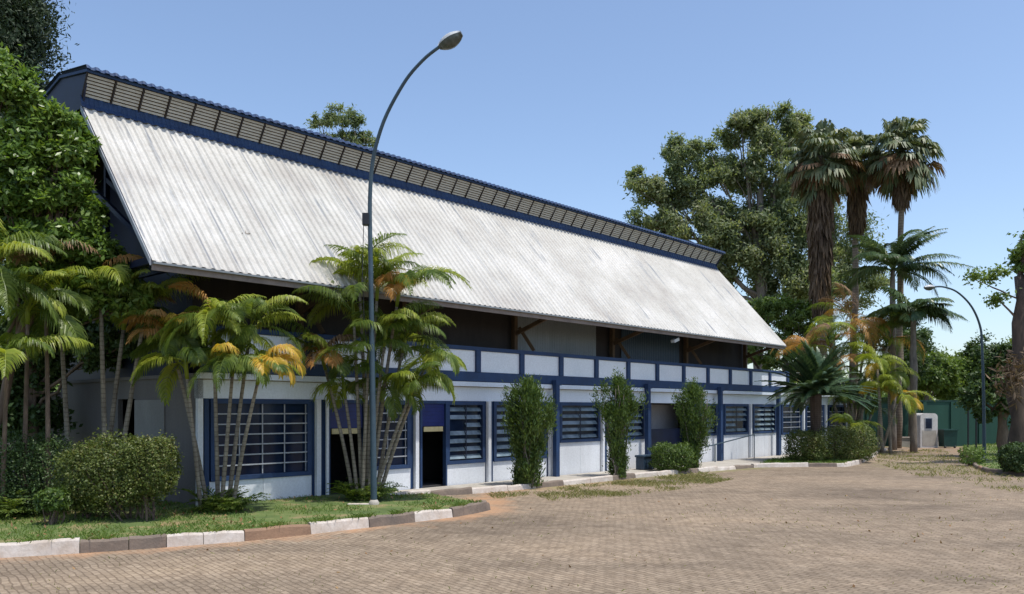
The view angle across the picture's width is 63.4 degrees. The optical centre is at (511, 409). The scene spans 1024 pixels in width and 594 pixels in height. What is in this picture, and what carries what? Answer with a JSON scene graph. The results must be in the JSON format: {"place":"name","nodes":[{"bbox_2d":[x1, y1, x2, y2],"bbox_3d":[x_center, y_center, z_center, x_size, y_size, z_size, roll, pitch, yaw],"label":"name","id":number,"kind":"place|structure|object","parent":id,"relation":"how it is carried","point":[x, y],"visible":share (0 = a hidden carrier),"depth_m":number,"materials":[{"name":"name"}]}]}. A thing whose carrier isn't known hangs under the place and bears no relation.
{"place":"outdoors","nodes":[
{"label":"outdoors","id":0,"kind":"place"},
{"bbox_2d":[0,484,481,548],"bbox_3d":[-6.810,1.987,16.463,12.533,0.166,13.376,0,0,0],"label":"grass","id":1,"kind":"structure","parent":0,"point":[431,506],"depth_m":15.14,"materials":[{"name":"green plant"}]},
{"bbox_2d":[0,425,73,516],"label":"clipped bush","id":2,"kind":"object","parent":1,"relation":"on","point":[37,476],"visible":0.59,"depth_m":15.80,"materials":[{"name":"green plant"}]},
{"bbox_2d":[0,0,78,314],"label":"cypress tree","id":3,"kind":"object","parent":1,"relation":"on","point":[24,23],"visible":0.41,"depth_m":23.53,"materials":[{"name":"green plant"}]},
{"bbox_2d":[0,219,101,518],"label":"areca palm","id":4,"kind":"object","parent":1,"relation":"on","point":[11,281],"visible":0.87,"depth_m":15.79,"materials":[{"name":"green plant"}]},
{"bbox_2d":[32,485,73,524],"bbox_3d":[-8.264,1.771,14.901,0.609,0.838,0.651,0,0,0],"label":"plant","id":5,"kind":"object","parent":1,"relation":"on","point":[58,500],"visible":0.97,"depth_m":14.77,"materials":[{"name":"green plant"}]},
{"bbox_2d":[0,258,145,485],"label":"dark shrub tree","id":6,"kind":"object","parent":1,"relation":"on","point":[90,362],"visible":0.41,"depth_m":20.17,"materials":[{"name":"green plant"}]},
{"bbox_2d":[0,42,155,424],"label":"leafy tree","id":7,"kind":"object","parent":1,"relation":"on","point":[41,137],"visible":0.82,"depth_m":16.77,"materials":[{"name":"green plant"}]},
{"bbox_2d":[0,253,209,507],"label":"areca palm","id":8,"kind":"object","parent":1,"relation":"on","point":[161,290],"visible":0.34,"depth_m":17.20,"materials":[{"name":"green plant"}]},
{"bbox_2d":[51,421,184,520],"bbox_3d":[-7.450,1.210,15.595,2.520,1.970,1.822,0,0,0],"label":"clipped bush","id":9,"kind":"object","parent":1,"relation":"on","point":[132,480],"visible":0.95,"depth_m":15.23,"materials":[{"name":"green plant"}]},
{"bbox_2d":[119,281,307,512],"bbox_3d":[-6.078,-0.200,16.710,3.986,4.740,2.837,0,0,0],"label":"areca palm","id":10,"kind":"object","parent":1,"relation":"on","point":[168,330],"visible":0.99,"depth_m":16.52,"materials":[{"name":"green plant"}]},
{"bbox_2d":[347,503,368,504],"bbox_3d":[-3.288,2.080,18.000,0.560,0.080,0.140,0,0,0],"label":"loose stone","id":11,"kind":"object","parent":1,"relation":"on","point":[358,504],"visible":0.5,"depth_m":17.93,"materials":[{"name":"white stone"}]},
{"bbox_2d":[270,231,469,500],"bbox_3d":[-3.304,-0.915,19.004,4.828,6.179,3.287,0,0,0],"label":"areca palm","id":12,"kind":"object","parent":1,"relation":"on","point":[409,385],"visible":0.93,"depth_m":18.77,"materials":[{"name":"green plant"}]},
{"bbox_2d":[362,31,462,504],"bbox_3d":[-2.132,-2.847,17.655,2.352,10.094,0.319,0,0,21],"label":"street lamp","id":13,"kind":"object","parent":1,"relation":"on","point":[450,40],"visible":0.98,"depth_m":17.94,"materials":[{"name":"metal"}]},
{"bbox_2d":[0,447,1023,593],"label":"pavement","id":14,"kind":"structure","parent":0,"point":[738,560],"depth_m":12.99,"materials":[{"name":"brown brick"}]},
{"bbox_2d":[40,64,846,505],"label":"assembly hall","id":15,"kind":"structure","parent":14,"relation":"on","point":[570,306],"depth_m":22.68,"materials":[{"name":"white paint"}]},
{"bbox_2d":[134,400,164,500],"bbox_3d":[-8.388,0.940,19.158,1.520,2.320,0.026,0,0,42],"label":"end door","id":16,"kind":"structure","parent":15,"relation":"in","point":[149,415],"depth_m":19.12,"materials":[{"name":"grey metal"}]},
{"bbox_2d":[209,398,311,481],"bbox_3d":[-5.666,0.662,18.818,0.130,1.797,2.549,0,0,42],"label":"window","id":17,"kind":"structure","parent":15,"relation":"in","point":[279,438],"depth_m":18.96,"materials":[{"name":"blue paint"}]},
{"bbox_2d":[329,400,363,493],"bbox_3d":[-4.118,0.982,20.523,0.135,2.437,1.145,0,0,42],"label":"doorway","id":18,"kind":"structure","parent":15,"relation":"in","point":[351,405],"depth_m":20.49,"materials":[{"name":"blue paint"}]},
{"bbox_2d":[368,400,410,469],"bbox_3d":[-3.227,0.662,21.508,0.130,1.797,1.468,0,0,42],"label":"window","id":19,"kind":"structure","parent":15,"relation":"in","point":[402,455],"depth_m":21.82,"materials":[{"name":"blue paint"}]},
{"bbox_2d":[419,401,446,487],"bbox_3d":[-2.174,0.982,22.668,0.135,2.437,0.990,0,0,42],"label":"doorway","id":20,"kind":"structure","parent":15,"relation":"in","point":[427,417],"depth_m":22.69,"materials":[{"name":"blue paint"}]},
{"bbox_2d":[447,401,485,464],"bbox_3d":[-1.333,0.652,23.605,0.136,1.777,1.539,0,0,42],"label":"window","id":21,"kind":"structure","parent":15,"relation":"in","point":[465,419],"depth_m":23.63,"materials":[{"name":"blue glass"}]},
{"bbox_2d":[493,401,546,461],"bbox_3d":[0.248,0.652,25.347,0.132,1.777,2.435,0,0,42],"label":"window","id":22,"kind":"structure","parent":15,"relation":"in","point":[500,444],"depth_m":24.73,"materials":[{"name":"blue paint"}]},
{"bbox_2d":[560,402,600,442],"bbox_3d":[2.248,0.422,27.553,0.135,1.317,2.191,0,0,42],"label":"window","id":23,"kind":"structure","parent":15,"relation":"in","point":[578,422],"depth_m":27.52,"materials":[{"name":"blue glass"}]},
{"bbox_2d":[607,403,644,439],"bbox_3d":[4.064,0.422,29.556,0.132,1.317,2.341,0,0,42],"label":"window","id":24,"kind":"structure","parent":15,"relation":"in","point":[639,425],"depth_m":30.21,"materials":[{"name":"blue paint"}]},
{"bbox_2d":[671,336,678,342],"bbox_3d":[5.911,-2.579,30.021,0.160,0.342,0.353,0,0,42],"label":"floodlight","id":25,"kind":"object","parent":15,"relation":"attached to","point":[675,339],"visible":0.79,"depth_m":29.94,"materials":[{"name":"grey metal"}]},
{"bbox_2d":[695,404,716,435],"bbox_3d":[7.832,0.422,33.715,0.133,1.317,1.923,0,0,42],"label":"window","id":26,"kind":"structure","parent":15,"relation":"in","point":[713,433],"depth_m":34.26,"materials":[{"name":"blue paint"}]},
{"bbox_2d":[724,404,748,434],"bbox_3d":[9.653,0.422,35.726,0.132,1.317,2.212,0,0,42],"label":"window","id":27,"kind":"structure","parent":15,"relation":"in","point":[736,416],"depth_m":35.74,"materials":[{"name":"blue glass"}]},
{"bbox_2d":[753,404,775,433],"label":"window","id":28,"kind":"structure","parent":15,"relation":"in","point":[764,418],"depth_m":37.83,"materials":[{"name":"blue glass"}]},
{"bbox_2d":[781,404,801,434],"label":"window","id":29,"kind":"structure","parent":15,"relation":"in","point":[789,420],"depth_m":39.90,"materials":[{"name":"blue paint"}]},
{"bbox_2d":[806,405,823,431],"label":"window","id":30,"kind":"structure","parent":15,"relation":"in","point":[807,408],"depth_m":41.56,"materials":[{"name":"blue paint"}]},
{"bbox_2d":[828,405,844,431],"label":"window","id":31,"kind":"structure","parent":15,"relation":"in","point":[840,409],"depth_m":43.99,"materials":[{"name":"blue paint"}]},
{"bbox_2d":[5,485,1019,588],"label":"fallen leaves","id":32,"kind":"object","parent":14,"relation":"on","point":[31,521],"visible":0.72,"depth_m":15.15,"materials":[{"name":"brown plant"}]},
{"bbox_2d":[11,448,1023,592],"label":"dry weeds","id":33,"kind":"object","parent":14,"relation":"on","point":[697,478],"visible":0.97,"depth_m":24.13,"materials":[{"name":"green plant"}]},
{"bbox_2d":[648,441,697,472],"bbox_3d":[5.506,1.611,28.510,1.765,1.177,1.664,0,0,0],"label":"round bush","id":34,"kind":"object","parent":14,"relation":"on","point":[666,457],"visible":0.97,"depth_m":28.15,"materials":[{"name":"green plant"}]},
{"bbox_2d":[917,413,937,447],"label":"guard booth","id":35,"kind":"object","parent":14,"relation":"on","point":[927,430],"visible":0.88,"depth_m":47.50,"materials":[{"name":"white concrete"}]},
{"bbox_2d":[925,418,931,428],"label":"window","id":36,"kind":"structure","parent":35,"relation":"in","point":[928,421],"depth_m":47.46,"materials":[{"name":"blue glass"}]},
{"bbox_2d":[922,430,935,445],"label":"door panel","id":37,"kind":"structure","parent":35,"relation":"in","point":[928,436],"depth_m":47.48,"materials":[{"name":"metal"}]},
{"bbox_2d":[938,429,958,447],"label":"waste container","id":38,"kind":"object","parent":14,"relation":"on","point":[947,437],"visible":0.98,"depth_m":46.98,"materials":[{"name":"green plastic"}]},
{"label":"planting bed","id":39,"kind":"structure","parent":14,"relation":"on","visible":0},
{"bbox_2d":[754,337,879,460],"bbox_3d":[12.130,-0.385,33.593,4.418,5.081,4.626,0,0,-40],"label":"cycad","id":40,"kind":"object","parent":39,"relation":"on","point":[819,377],"visible":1,"depth_m":33.40,"materials":[{"name":"green plant"}]},
{"bbox_2d":[781,424,882,461],"bbox_3d":[13.018,1.376,34.066,4.916,1.648,2.762,0,0,-22],"label":"clipped bush","id":41,"kind":"object","parent":39,"relation":"on","point":[849,444],"visible":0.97,"depth_m":33.44,"materials":[{"name":"green plant"}]},
{"bbox_2d":[826,413,884,450],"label":"fern palm","id":42,"kind":"object","parent":39,"relation":"on","point":[848,419],"visible":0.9,"depth_m":40.34,"materials":[{"name":"green plant"}]},
{"bbox_2d":[827,365,897,448],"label":"areca palm","id":43,"kind":"object","parent":39,"relation":"on","point":[841,399],"visible":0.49,"depth_m":43.23,"materials":[{"name":"green plant"}]},
{"bbox_2d":[847,341,934,453],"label":"areca palm","id":44,"kind":"object","parent":39,"relation":"on","point":[888,386],"visible":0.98,"depth_m":40.80,"materials":[{"name":"green plant"}]},
{"bbox_2d":[0,0,1023,399],"label":"sky","id":45,"kind":"structure","parent":0,"point":[552,100],"materials":[{"name":"blue"}]},
{"bbox_2d":[396,448,888,491],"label":"footpath","id":46,"kind":"structure","parent":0,"point":[743,461],"depth_m":26.94,"materials":[{"name":"concrete"}]},
{"bbox_2d":[498,373,561,487],"bbox_3d":[0.484,0.564,23.157,1.780,3.230,1.826,0,0,0],"label":"columnar shrub","id":47,"kind":"object","parent":46,"relation":"on","point":[528,420],"visible":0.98,"depth_m":22.83,"materials":[{"name":"green plant"}]},
{"bbox_2d":[589,367,648,478],"bbox_3d":[3.339,0.399,26.030,1.813,3.560,1.458,0,0,0],"label":"columnar shrub","id":48,"kind":"object","parent":46,"relation":"on","point":[621,416],"visible":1,"depth_m":25.86,"materials":[{"name":"green plant"}]},
{"bbox_2d":[635,454,652,469],"bbox_3d":[4.682,1.855,29.179,0.410,0.510,0.700,0,0,42],"label":"storage box","id":49,"kind":"object","parent":46,"relation":"on","point":[643,460],"visible":0.82,"depth_m":28.95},
{"bbox_2d":[671,376,718,467],"bbox_3d":[6.434,0.495,29.398,1.675,3.368,1.579,0,0,0],"label":"columnar shrub","id":50,"kind":"object","parent":46,"relation":"on","point":[695,434],"visible":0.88,"depth_m":29.10,"materials":[{"name":"green plant"}]},
{"bbox_2d":[705,434,754,461],"bbox_3d":[9.059,1.603,34.270,0.052,1.095,4.268,0,0,42],"label":"handrail","id":51,"kind":"object","parent":46,"relation":"on","point":[714,445],"visible":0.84,"depth_m":33.90,"materials":[{"name":"grey metal"}]},
{"bbox_2d":[965,444,1000,468],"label":"verge","id":52,"kind":"structure","parent":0,"point":[989,462],"depth_m":36.22,"materials":[{"name":"plant"}]},
{"bbox_2d":[760,442,1005,469],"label":"grass","id":53,"kind":"structure","parent":52,"relation":"on","point":[783,460],"depth_m":33.06,"materials":[{"name":"green plant"}]},
{"bbox_2d":[924,285,987,459],"bbox_3d":[18.292,-1.456,34.142,2.889,7.313,0.256,0,0,-10],"label":"street lamp","id":54,"kind":"object","parent":52,"relation":"on","point":[928,287],"visible":0.94,"depth_m":34.31,"materials":[{"name":"metal"}]},
{"bbox_2d":[967,411,968,448],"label":"metal post","id":55,"kind":"object","parent":52,"relation":"on","point":[967,429],"visible":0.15,"depth_m":43.37,"materials":[{"name":"green metal"}]},
{"bbox_2d":[955,445,988,465],"bbox_3d":[17.844,1.780,32.156,1.066,0.828,1.083,0,0,0],"label":"weedy plant","id":56,"kind":"object","parent":52,"relation":"on","point":[968,461],"visible":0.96,"depth_m":32.03,"materials":[{"name":"green plant"}]},
{"bbox_2d":[975,418,976,447],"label":"metal post","id":57,"kind":"object","parent":52,"relation":"on","point":[976,432],"visible":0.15,"depth_m":43.36,"materials":[{"name":"green metal"}]},
{"bbox_2d":[953,343,1012,452],"bbox_3d":[22.473,-0.443,37.834,4.449,5.433,2.789,0,0,0],"label":"shade tree","id":58,"kind":"object","parent":52,"relation":"on","point":[969,397],"visible":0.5,"depth_m":37.80,"materials":[{"name":"green plant"}]},
{"bbox_2d":[958,209,1023,444],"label":"pruned tree","id":59,"kind":"object","parent":52,"relation":"on","point":[1013,375],"visible":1,"depth_m":32.73,"materials":[{"name":"green plant"}]},
{"bbox_2d":[992,441,1023,472],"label":"bush","id":60,"kind":"object","parent":52,"relation":"on","point":[1011,457],"visible":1,"depth_m":27.29,"materials":[{"name":"green plant"}]},
{"label":"ground","id":61,"kind":"structure","parent":0,"visible":0},
{"bbox_2d":[0,392,60,482],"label":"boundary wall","id":62,"kind":"structure","parent":61,"relation":"on","point":[53,397],"depth_m":23.20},
{"bbox_2d":[0,500,490,557],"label":"kerb","id":63,"kind":"structure","parent":61,"relation":"on","point":[60,546],"depth_m":13.61,"materials":[{"name":"white concrete"}]},
{"bbox_2d":[304,101,375,147],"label":"eucalyptus tree","id":64,"kind":"object","parent":61,"relation":"on","point":[353,121],"visible":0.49,"depth_m":69.69,"materials":[{"name":"green plant"}]},
{"bbox_2d":[50,367,940,424],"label":"woodland","id":65,"kind":"object","parent":61,"relation":"on","point":[884,395],"visible":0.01,"depth_m":104.74,"materials":[{"name":"green plant"}]},
{"bbox_2d":[387,450,877,495],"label":"kerb","id":66,"kind":"structure","parent":61,"relation":"on","point":[474,490],"depth_m":25.43,"materials":[{"name":"grey concrete"}]},
{"bbox_2d":[617,99,843,391],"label":"eucalyptus tree","id":67,"kind":"object","parent":61,"relation":"on","point":[763,225],"visible":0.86,"depth_m":61.23,"materials":[{"name":"green plant"}]},
{"bbox_2d":[746,293,845,392],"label":"spreading tree","id":68,"kind":"object","parent":61,"relation":"on","point":[792,322],"visible":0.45,"depth_m":51.70,"materials":[{"name":"green plant"}]},
{"bbox_2d":[776,118,869,357],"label":"fan palm","id":69,"kind":"object","parent":61,"relation":"on","point":[818,180],"visible":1,"depth_m":47.54,"materials":[{"name":"green plant"}]},
{"bbox_2d":[789,143,896,345],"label":"eucalyptus tree","id":70,"kind":"object","parent":61,"relation":"on","point":[842,255],"visible":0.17,"depth_m":67.09,"materials":[{"name":"green plant"}]},
{"bbox_2d":[770,282,941,437],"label":"areca palm","id":71,"kind":"object","parent":61,"relation":"on","point":[854,323],"visible":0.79,"depth_m":43.72,"materials":[{"name":"green plant"}]},
{"bbox_2d":[829,128,891,417],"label":"fan palm","id":72,"kind":"object","parent":61,"relation":"on","point":[857,206],"visible":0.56,"depth_m":49.62,"materials":[{"name":"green plant"}]},
{"bbox_2d":[858,317,939,392],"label":"garden tree","id":73,"kind":"object","parent":61,"relation":"on","point":[924,333],"visible":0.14,"depth_m":57.20,"materials":[{"name":"green plant"}]},
{"bbox_2d":[858,116,946,447],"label":"fan palm","id":74,"kind":"object","parent":61,"relation":"on","point":[902,174],"visible":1,"depth_m":46.52,"materials":[{"name":"green plant"}]},
{"bbox_2d":[834,226,979,449],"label":"feather palm","id":75,"kind":"object","parent":61,"relation":"on","point":[901,251],"visible":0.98,"depth_m":44.81,"materials":[{"name":"green plant"}]},
{"bbox_2d":[883,347,945,436],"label":"palm tree","id":76,"kind":"object","parent":61,"relation":"on","point":[927,362],"visible":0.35,"depth_m":49.10,"materials":[{"name":"plant"}]},
{"bbox_2d":[864,286,969,452],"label":"feather palm","id":77,"kind":"object","parent":61,"relation":"on","point":[937,310],"visible":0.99,"depth_m":41.83,"materials":[{"name":"green plant"}]},
{"bbox_2d":[902,437,939,446],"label":"wall","id":78,"kind":"structure","parent":61,"relation":"on","point":[905,441],"depth_m":48.90,"materials":[{"name":"concrete"}]},
{"bbox_2d":[902,345,965,399],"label":"garden tree","id":79,"kind":"object","parent":61,"relation":"on","point":[945,374],"visible":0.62,"depth_m":54.90,"materials":[{"name":"green plant"}]},
{"bbox_2d":[860,400,1010,445],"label":"green wall","id":80,"kind":"structure","parent":61,"relation":"on","point":[949,414],"depth_m":50.00,"materials":[{"name":"metal"}]},
{"bbox_2d":[921,349,984,399],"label":"garden tree","id":81,"kind":"object","parent":61,"relation":"on","point":[946,394],"visible":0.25,"depth_m":57.07,"materials":[{"name":"green plant"}]},
{"bbox_2d":[962,329,1011,373],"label":"garden tree","id":82,"kind":"object","parent":61,"relation":"on","point":[971,347],"visible":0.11,"depth_m":57.26,"materials":[{"name":"green plant"}]},
{"bbox_2d":[967,456,1023,476],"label":"kerb","id":83,"kind":"structure","parent":61,"relation":"on","point":[982,468],"depth_m":28.35,"materials":[{"name":"grey concrete"}]}
]}

